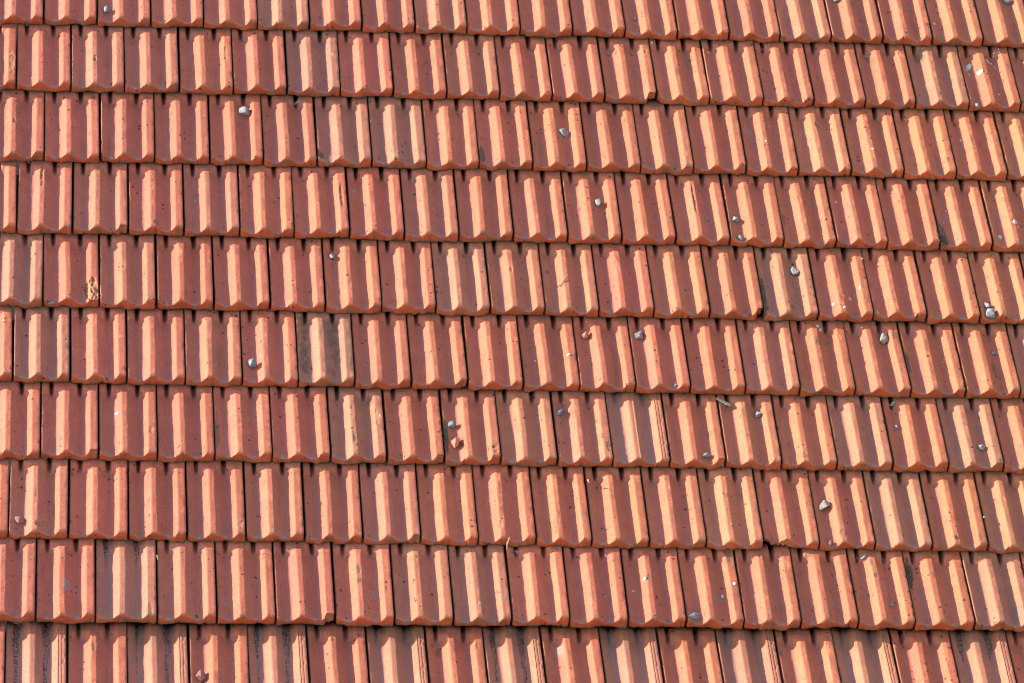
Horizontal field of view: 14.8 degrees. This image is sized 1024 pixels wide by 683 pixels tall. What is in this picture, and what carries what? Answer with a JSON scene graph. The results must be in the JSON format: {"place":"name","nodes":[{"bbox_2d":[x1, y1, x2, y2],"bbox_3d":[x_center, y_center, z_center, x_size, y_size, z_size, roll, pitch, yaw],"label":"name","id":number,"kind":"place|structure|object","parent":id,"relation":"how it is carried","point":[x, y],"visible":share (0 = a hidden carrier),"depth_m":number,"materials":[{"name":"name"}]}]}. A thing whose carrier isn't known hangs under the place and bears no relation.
{"place":"outdoors","nodes":[
{"label":"outdoors","id":0,"kind":"place"},
{"bbox_2d":[0,0,1023,682],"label":"roof deck","id":1,"kind":"structure","parent":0,"point":[240,344],"depth_m":14.78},
{"bbox_2d":[0,533,35,621],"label":"roof tile","id":2,"kind":"object","parent":1,"relation":"on","point":[17,576],"visible":1,"depth_m":13.94,"materials":[{"name":"ceramic"}]},
{"bbox_2d":[9,454,67,539],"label":"roof tile","id":3,"kind":"object","parent":2,"relation":"on","point":[39,496],"visible":1,"depth_m":14.17,"materials":[{"name":"ceramic"}]},
{"bbox_2d":[0,378,39,459],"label":"roof tile","id":4,"kind":"object","parent":3,"relation":"on","point":[19,421],"visible":1,"depth_m":14.36,"materials":[{"name":"ceramic"}]},
{"bbox_2d":[14,303,68,382],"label":"roof tile","id":5,"kind":"object","parent":4,"relation":"on","point":[41,343],"visible":1,"depth_m":14.58,"materials":[{"name":"ceramic"}]},
{"bbox_2d":[0,230,42,308],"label":"roof tile","id":6,"kind":"object","parent":5,"relation":"on","point":[21,259],"visible":1,"depth_m":14.77,"materials":[{"name":"ceramic"}]},
{"bbox_2d":[17,158,71,235],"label":"roof tile","id":7,"kind":"object","parent":6,"relation":"on","point":[44,197],"visible":1,"depth_m":14.99,"materials":[{"name":"ceramic"}]},
{"bbox_2d":[45,89,98,162],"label":"roof tile","id":8,"kind":"object","parent":7,"relation":"on","point":[71,126],"visible":1,"depth_m":15.22,"materials":[{"name":"ceramic"}]},
{"bbox_2d":[36,534,94,623],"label":"roof tile","id":9,"kind":"object","parent":1,"relation":"on","point":[65,581],"visible":1,"depth_m":13.96,"materials":[{"name":"ceramic"}]},
{"bbox_2d":[73,159,126,234],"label":"roof tile","id":10,"kind":"object","parent":1,"relation":"on","point":[100,198],"visible":1,"depth_m":15.02,"materials":[{"name":"ceramic"}]},
{"bbox_2d":[96,536,155,623],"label":"roof tile","id":11,"kind":"object","parent":1,"relation":"on","point":[125,581],"visible":1,"depth_m":13.99,"materials":[{"name":"ceramic"}]},
{"bbox_2d":[69,455,126,540],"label":"roof tile","id":12,"kind":"object","parent":11,"relation":"on","point":[98,498],"visible":1,"depth_m":14.19,"materials":[{"name":"ceramic"}]},
{"bbox_2d":[41,379,97,460],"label":"roof tile","id":13,"kind":"object","parent":12,"relation":"on","point":[69,419],"visible":1,"depth_m":14.38,"materials":[{"name":"ceramic"}]},
{"bbox_2d":[127,306,184,385],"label":"roof tile","id":14,"kind":"object","parent":1,"relation":"on","point":[155,346],"visible":1,"depth_m":14.63,"materials":[{"name":"ceramic"}]},
{"bbox_2d":[100,232,154,309],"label":"roof tile","id":15,"kind":"object","parent":14,"relation":"on","point":[127,271],"visible":1,"depth_m":14.82,"materials":[{"name":"ceramic"}]},
{"bbox_2d":[128,159,182,235],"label":"roof tile","id":16,"kind":"object","parent":15,"relation":"on","point":[155,199],"visible":1,"depth_m":15.05,"materials":[{"name":"ceramic"}]},
{"bbox_2d":[156,232,212,309],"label":"roof tile","id":17,"kind":"object","parent":1,"relation":"on","point":[184,270],"visible":1,"depth_m":14.85,"materials":[{"name":"ceramic"}]},
{"bbox_2d":[183,161,238,236],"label":"roof tile","id":18,"kind":"object","parent":17,"relation":"on","point":[210,195],"visible":1,"depth_m":15.07,"materials":[{"name":"ceramic"}]},
{"bbox_2d":[157,535,215,624],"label":"roof tile","id":19,"kind":"object","parent":1,"relation":"on","point":[186,581],"visible":1,"depth_m":14.02,"materials":[{"name":"ceramic"}]},
{"bbox_2d":[128,456,185,542],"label":"roof tile","id":20,"kind":"object","parent":19,"relation":"on","point":[157,506],"visible":1,"depth_m":14.22,"materials":[{"name":"ceramic"}]},
{"bbox_2d":[99,380,156,461],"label":"roof tile","id":21,"kind":"object","parent":20,"relation":"on","point":[127,422],"visible":1,"depth_m":14.41,"materials":[{"name":"ceramic"}]},
{"bbox_2d":[71,304,125,384],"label":"roof tile","id":22,"kind":"object","parent":21,"relation":"on","point":[98,345],"visible":1,"depth_m":14.60,"materials":[{"name":"ceramic"}]},
{"bbox_2d":[43,230,98,307],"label":"roof tile","id":23,"kind":"object","parent":22,"relation":"on","point":[70,271],"visible":1,"depth_m":14.80,"materials":[{"name":"ceramic"}]},
{"bbox_2d":[156,381,213,462],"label":"roof tile","id":24,"kind":"object","parent":20,"relation":"on","point":[185,430],"visible":1,"depth_m":14.44,"materials":[{"name":"ceramic"}]},
{"bbox_2d":[184,306,241,386],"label":"roof tile","id":25,"kind":"object","parent":1,"relation":"on","point":[212,348],"visible":1,"depth_m":14.65,"materials":[{"name":"ceramic"}]},
{"bbox_2d":[212,234,269,311],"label":"roof tile","id":26,"kind":"object","parent":25,"relation":"on","point":[240,274],"visible":1,"depth_m":14.88,"materials":[{"name":"ceramic"}]},
{"bbox_2d":[238,161,293,238],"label":"roof tile","id":27,"kind":"object","parent":26,"relation":"on","point":[265,204],"visible":1,"depth_m":15.10,"materials":[{"name":"ceramic"}]},
{"bbox_2d":[212,382,271,462],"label":"roof tile","id":28,"kind":"object","parent":1,"relation":"on","point":[241,416],"visible":1,"depth_m":14.46,"materials":[{"name":"ceramic"}]},
{"bbox_2d":[239,307,297,387],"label":"roof tile","id":29,"kind":"object","parent":28,"relation":"on","point":[268,341],"visible":1,"depth_m":14.68,"materials":[{"name":"ceramic"}]},
{"bbox_2d":[214,536,274,624],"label":"roof tile","id":30,"kind":"object","parent":1,"relation":"on","point":[244,585],"visible":1,"depth_m":14.05,"materials":[{"name":"ceramic"}]},
{"bbox_2d":[186,457,244,542],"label":"roof tile","id":31,"kind":"object","parent":30,"relation":"on","point":[215,500],"visible":1,"depth_m":14.24,"materials":[{"name":"ceramic"}]},
{"bbox_2d":[244,457,303,541],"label":"roof tile","id":32,"kind":"object","parent":30,"relation":"on","point":[273,502],"visible":1,"depth_m":14.27,"materials":[{"name":"ceramic"}]},
{"bbox_2d":[269,384,329,463],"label":"roof tile","id":33,"kind":"object","parent":1,"relation":"on","point":[299,424],"visible":1,"depth_m":14.49,"materials":[{"name":"ceramic"}]},
{"bbox_2d":[295,307,353,387],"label":"roof tile","id":34,"kind":"object","parent":33,"relation":"on","point":[324,349],"visible":1,"depth_m":14.70,"materials":[{"name":"ceramic"}]},
{"bbox_2d":[268,235,324,312],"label":"roof tile","id":35,"kind":"object","parent":34,"relation":"on","point":[296,276],"visible":1,"depth_m":14.90,"materials":[{"name":"ceramic"}]},
{"bbox_2d":[291,162,348,238],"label":"roof tile","id":36,"kind":"object","parent":35,"relation":"on","point":[319,202],"visible":1,"depth_m":15.12,"materials":[{"name":"ceramic"}]},
{"bbox_2d":[322,236,380,313],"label":"roof tile","id":37,"kind":"object","parent":34,"relation":"on","point":[351,278],"visible":1,"depth_m":14.93,"materials":[{"name":"ceramic"}]},
{"bbox_2d":[346,164,403,240],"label":"roof tile","id":38,"kind":"object","parent":37,"relation":"on","point":[374,203],"visible":1,"depth_m":15.15,"materials":[{"name":"ceramic"}]},
{"bbox_2d":[272,537,333,624],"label":"roof tile","id":39,"kind":"object","parent":1,"relation":"on","point":[303,584],"visible":1,"depth_m":14.07,"materials":[{"name":"ceramic"}]},
{"bbox_2d":[302,459,361,544],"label":"roof tile","id":40,"kind":"object","parent":1,"relation":"on","point":[331,502],"visible":1,"depth_m":14.30,"materials":[{"name":"ceramic"}]},
{"bbox_2d":[326,384,385,464],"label":"roof tile","id":41,"kind":"object","parent":40,"relation":"on","point":[356,426],"visible":1,"depth_m":14.51,"materials":[{"name":"ceramic"}]},
{"bbox_2d":[350,309,410,389],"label":"roof tile","id":42,"kind":"object","parent":41,"relation":"on","point":[380,351],"visible":1,"depth_m":14.73,"materials":[{"name":"ceramic"}]},
{"bbox_2d":[331,538,393,626],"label":"roof tile","id":43,"kind":"object","parent":1,"relation":"on","point":[363,597],"visible":1,"depth_m":14.09,"materials":[{"name":"ceramic"}]},
{"bbox_2d":[358,460,419,544],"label":"roof tile","id":44,"kind":"object","parent":43,"relation":"on","point":[389,505],"visible":1,"depth_m":14.32,"materials":[{"name":"ceramic"}]},
{"bbox_2d":[382,385,443,464],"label":"roof tile","id":45,"kind":"object","parent":44,"relation":"on","point":[412,423],"visible":1,"depth_m":14.54,"materials":[{"name":"ceramic"}]},
{"bbox_2d":[406,310,466,389],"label":"roof tile","id":46,"kind":"object","parent":45,"relation":"on","point":[436,352],"visible":1,"depth_m":14.76,"materials":[{"name":"ceramic"}]},
{"bbox_2d":[377,236,435,314],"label":"roof tile","id":47,"kind":"object","parent":46,"relation":"on","point":[406,278],"visible":1,"depth_m":14.95,"materials":[{"name":"ceramic"}]},
{"bbox_2d":[399,165,457,242],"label":"roof tile","id":48,"kind":"object","parent":47,"relation":"on","point":[428,205],"visible":1,"depth_m":15.17,"materials":[{"name":"ceramic"}]},
{"bbox_2d":[367,94,425,168],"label":"roof tile","id":49,"kind":"object","parent":48,"relation":"on","point":[396,133],"visible":1,"depth_m":15.38,"materials":[{"name":"ceramic"}]},
{"bbox_2d":[389,538,452,625],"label":"roof tile","id":50,"kind":"object","parent":1,"relation":"on","point":[421,588],"visible":1,"depth_m":14.12,"materials":[{"name":"ceramic"}]},
{"bbox_2d":[430,237,489,315],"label":"roof tile","id":51,"kind":"object","parent":1,"relation":"on","point":[460,278],"visible":1,"depth_m":14.98,"materials":[{"name":"ceramic"}]},
{"bbox_2d":[453,165,512,242],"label":"roof tile","id":52,"kind":"object","parent":51,"relation":"on","point":[482,205],"visible":1,"depth_m":15.20,"materials":[{"name":"ceramic"}]},
{"bbox_2d":[447,540,510,626],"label":"roof tile","id":53,"kind":"object","parent":1,"relation":"on","point":[479,586],"visible":1,"depth_m":14.15,"materials":[{"name":"ceramic"}]},
{"bbox_2d":[415,460,477,546],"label":"roof tile","id":54,"kind":"object","parent":53,"relation":"on","point":[446,504],"visible":1,"depth_m":14.35,"materials":[{"name":"ceramic"}]},
{"bbox_2d":[439,386,500,465],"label":"roof tile","id":55,"kind":"object","parent":54,"relation":"on","point":[472,415],"visible":1,"depth_m":14.57,"materials":[{"name":"ceramic"}]},
{"bbox_2d":[462,311,522,390],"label":"roof tile","id":56,"kind":"object","parent":55,"relation":"on","point":[492,351],"visible":1,"depth_m":14.78,"materials":[{"name":"ceramic"}]},
{"bbox_2d":[471,460,535,546],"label":"roof tile","id":57,"kind":"object","parent":53,"relation":"on","point":[503,504],"visible":1,"depth_m":14.37,"materials":[{"name":"ceramic"}]},
{"bbox_2d":[494,386,556,466],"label":"roof tile","id":58,"kind":"object","parent":57,"relation":"on","point":[525,429],"visible":1,"depth_m":14.59,"materials":[{"name":"ceramic"}]},
{"bbox_2d":[516,313,579,392],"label":"roof tile","id":59,"kind":"object","parent":58,"relation":"on","point":[547,350],"visible":1,"depth_m":14.81,"materials":[{"name":"ceramic"}]},
{"bbox_2d":[484,239,544,315],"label":"roof tile","id":60,"kind":"object","parent":1,"relation":"on","point":[514,280],"visible":1,"depth_m":15.01,"materials":[{"name":"ceramic"}]},
{"bbox_2d":[504,540,568,626],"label":"roof tile","id":61,"kind":"object","parent":1,"relation":"on","point":[536,585],"visible":1,"depth_m":14.17,"materials":[{"name":"ceramic"}]},
{"bbox_2d":[507,167,566,243],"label":"roof tile","id":62,"kind":"object","parent":1,"relation":"on","point":[537,208],"visible":1,"depth_m":15.23,"materials":[{"name":"ceramic"}]},
{"bbox_2d":[528,462,590,547],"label":"roof tile","id":63,"kind":"object","parent":1,"relation":"on","point":[559,507],"visible":1,"depth_m":14.40,"materials":[{"name":"ceramic"}]},
{"bbox_2d":[549,389,612,467],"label":"roof tile","id":64,"kind":"object","parent":1,"relation":"on","point":[581,432],"visible":1,"depth_m":14.62,"materials":[{"name":"ceramic"}]},
{"bbox_2d":[562,543,627,628],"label":"roof tile","id":65,"kind":"object","parent":1,"relation":"on","point":[593,576],"visible":1,"depth_m":14.19,"materials":[{"name":"ceramic"}]},
{"bbox_2d":[571,314,634,392],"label":"roof tile","id":66,"kind":"object","parent":1,"relation":"on","point":[604,358],"visible":1,"depth_m":14.84,"materials":[{"name":"ceramic"}]},
{"bbox_2d":[537,240,598,317],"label":"roof tile","id":67,"kind":"object","parent":66,"relation":"on","point":[574,294],"visible":1,"depth_m":15.03,"materials":[{"name":"ceramic"}]},
{"bbox_2d":[560,169,620,244],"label":"roof tile","id":68,"kind":"object","parent":67,"relation":"on","point":[588,221],"visible":1,"depth_m":15.25,"materials":[{"name":"ceramic"}]},
{"bbox_2d":[583,464,648,548],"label":"roof tile","id":69,"kind":"object","parent":1,"relation":"on","point":[616,514],"visible":1,"depth_m":14.42,"materials":[{"name":"ceramic"}]},
{"bbox_2d":[591,240,653,317],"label":"roof tile","id":70,"kind":"object","parent":1,"relation":"on","point":[622,280],"visible":1,"depth_m":15.05,"materials":[{"name":"ceramic"}]},
{"bbox_2d":[604,389,669,467],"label":"roof tile","id":71,"kind":"object","parent":1,"relation":"on","point":[637,431],"visible":1,"depth_m":14.64,"materials":[{"name":"ceramic"}]},
{"bbox_2d":[620,542,685,627],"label":"roof tile","id":72,"kind":"object","parent":1,"relation":"on","point":[652,588],"visible":1,"depth_m":14.22,"materials":[{"name":"ceramic"}]},
{"bbox_2d":[640,465,705,548],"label":"roof tile","id":73,"kind":"object","parent":72,"relation":"on","point":[673,508],"visible":1,"depth_m":14.45,"materials":[{"name":"ceramic"}]},
{"bbox_2d":[626,314,689,393],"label":"roof tile","id":74,"kind":"object","parent":1,"relation":"on","point":[659,361],"visible":1,"depth_m":14.86,"materials":[{"name":"ceramic"}]},
{"bbox_2d":[645,242,708,318],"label":"roof tile","id":75,"kind":"object","parent":74,"relation":"on","point":[677,282],"visible":1,"depth_m":15.08,"materials":[{"name":"ceramic"}]},
{"bbox_2d":[666,171,729,246],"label":"roof tile","id":76,"kind":"object","parent":1,"relation":"on","point":[698,210],"visible":1,"depth_m":15.31,"materials":[{"name":"ceramic"}]},
{"bbox_2d":[676,543,743,629],"bbox_3d":[0.714,0.885,14.276,0.205,0.105,0.377,2,53,-8],"label":"roof tile","id":77,"kind":"object","parent":1,"relation":"on","point":[709,586],"visible":1,"depth_m":14.25,"materials":[{"name":"ceramic"}]},
{"bbox_2d":[696,464,762,550],"bbox_3d":[0.798,0.609,14.495,0.205,0.099,0.394,1,53,-7],"label":"roof tile","id":78,"kind":"object","parent":1,"relation":"on","point":[730,513],"visible":1,"depth_m":14.47,"materials":[{"name":"ceramic"}]},
{"bbox_2d":[660,390,724,469],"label":"roof tile","id":79,"kind":"object","parent":78,"relation":"on","point":[692,428],"visible":1,"depth_m":14.67,"materials":[{"name":"ceramic"}]},
{"bbox_2d":[680,315,744,394],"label":"roof tile","id":80,"kind":"object","parent":79,"relation":"on","point":[713,357],"visible":1,"depth_m":14.89,"materials":[{"name":"ceramic"}]},
{"bbox_2d":[733,544,800,630],"bbox_3d":[0.923,0.891,14.299,0.202,0.104,0.382,1,53,-7],"label":"roof tile","id":81,"kind":"object","parent":1,"relation":"on","point":[767,589],"visible":1,"depth_m":14.28,"materials":[{"name":"ceramic"}]},
{"bbox_2d":[788,317,854,397],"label":"roof tile","id":82,"kind":"object","parent":1,"relation":"on","point":[822,359],"visible":1,"depth_m":14.94,"materials":[{"name":"ceramic"}]},
{"bbox_2d":[789,546,857,628],"bbox_3d":[1.130,0.890,14.326,0.204,0.103,0.376,0,53,-6],"label":"roof tile","id":83,"kind":"object","parent":1,"relation":"on","point":[824,590],"visible":1,"depth_m":14.30,"materials":[{"name":"ceramic"}]},
{"bbox_2d":[752,466,818,550],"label":"roof tile","id":84,"kind":"object","parent":83,"relation":"on","point":[785,508],"visible":1,"depth_m":14.51,"materials":[{"name":"ceramic"}]},
{"bbox_2d":[715,391,780,470],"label":"roof tile","id":85,"kind":"object","parent":84,"relation":"on","point":[749,440],"visible":1,"depth_m":14.69,"materials":[{"name":"ceramic"}]},
{"bbox_2d":[807,467,874,550],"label":"roof tile","id":86,"kind":"object","parent":83,"relation":"on","point":[843,521],"visible":1,"depth_m":14.53,"materials":[{"name":"ceramic"}]},
{"bbox_2d":[770,392,836,470],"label":"roof tile","id":87,"kind":"object","parent":86,"relation":"on","point":[804,434],"visible":1,"depth_m":14.72,"materials":[{"name":"ceramic"}]},
{"bbox_2d":[735,315,799,395],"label":"roof tile","id":88,"kind":"object","parent":87,"relation":"on","point":[767,358],"visible":1,"depth_m":14.91,"materials":[{"name":"ceramic"}]},
{"bbox_2d":[699,243,762,320],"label":"roof tile","id":89,"kind":"object","parent":88,"relation":"on","point":[731,282],"visible":1,"depth_m":15.11,"materials":[{"name":"ceramic"}]},
{"bbox_2d":[753,244,817,321],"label":"roof tile","id":90,"kind":"object","parent":88,"relation":"on","point":[787,294],"visible":1,"depth_m":15.14,"materials":[{"name":"ceramic"}]},
{"bbox_2d":[719,171,783,247],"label":"roof tile","id":91,"kind":"object","parent":90,"relation":"on","point":[750,203],"visible":1,"depth_m":15.34,"materials":[{"name":"ceramic"}]},
{"bbox_2d":[825,394,891,471],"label":"roof tile","id":92,"kind":"object","parent":86,"relation":"on","point":[859,434],"visible":1,"depth_m":14.74,"materials":[{"name":"ceramic"}]},
{"bbox_2d":[845,547,914,629],"bbox_3d":[1.338,0.896,14.353,0.202,0.109,0.377,1,53,-7],"label":"roof tile","id":93,"kind":"object","parent":1,"relation":"on","point":[879,586],"visible":1,"depth_m":14.33,"materials":[{"name":"ceramic"}]},
{"bbox_2d":[861,467,931,551],"bbox_3d":[1.420,0.619,14.575,0.207,0.100,0.394,1,53,-7],"label":"roof tile","id":94,"kind":"object","parent":1,"relation":"on","point":[897,512],"visible":1,"depth_m":14.55,"materials":[{"name":"ceramic"}]},
{"bbox_2d":[880,394,947,472],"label":"roof tile","id":95,"kind":"object","parent":1,"relation":"on","point":[916,442],"visible":1,"depth_m":14.77,"materials":[{"name":"ceramic"}]},
{"bbox_2d":[842,318,910,397],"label":"roof tile","id":96,"kind":"object","parent":95,"relation":"on","point":[878,368],"visible":1,"depth_m":14.96,"materials":[{"name":"ceramic"}]},
{"bbox_2d":[806,245,872,322],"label":"roof tile","id":97,"kind":"object","parent":96,"relation":"on","point":[840,285],"visible":1,"depth_m":15.16,"materials":[{"name":"ceramic"}]},
{"bbox_2d":[896,319,965,398],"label":"roof tile","id":98,"kind":"object","parent":95,"relation":"on","point":[931,360],"visible":1,"depth_m":15.00,"materials":[{"name":"ceramic"}]},
{"bbox_2d":[913,248,979,324],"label":"roof tile","id":99,"kind":"object","parent":98,"relation":"on","point":[947,286],"visible":1,"depth_m":15.21,"materials":[{"name":"ceramic"}]},
{"bbox_2d":[901,547,974,630],"bbox_3d":[1.549,0.902,14.380,0.216,0.104,0.377,1,53,-8],"label":"roof tile","id":100,"kind":"object","parent":1,"relation":"on","point":[939,595],"visible":1,"depth_m":14.36,"materials":[{"name":"ceramic"}]},
{"bbox_2d":[918,468,987,551],"bbox_3d":[1.631,0.620,14.600,0.202,0.096,0.391,1,53,-7],"label":"roof tile","id":101,"kind":"object","parent":100,"relation":"on","point":[953,512],"visible":1,"depth_m":14.58,"materials":[{"name":"ceramic"}]},
{"bbox_2d":[935,394,1003,473],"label":"roof tile","id":102,"kind":"object","parent":101,"relation":"on","point":[967,426],"visible":1,"depth_m":14.80,"materials":[{"name":"ceramic"}]},
{"bbox_2d":[959,549,1023,632],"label":"roof tile","id":103,"kind":"object","parent":1,"relation":"on","point":[994,581],"visible":1,"depth_m":14.39,"materials":[{"name":"ceramic"}]},
{"bbox_2d":[973,468,1023,553],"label":"roof tile","id":104,"kind":"object","parent":103,"relation":"on","point":[1000,494],"visible":1,"depth_m":14.62,"materials":[{"name":"ceramic"}]},
{"bbox_2d":[989,397,1023,473],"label":"roof tile","id":105,"kind":"object","parent":104,"relation":"on","point":[1008,416],"visible":1,"depth_m":14.84,"materials":[{"name":"ceramic"}]},
{"bbox_2d":[950,321,1019,398],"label":"roof tile","id":106,"kind":"object","parent":105,"relation":"on","point":[986,374],"visible":1,"depth_m":15.02,"materials":[{"name":"ceramic"}]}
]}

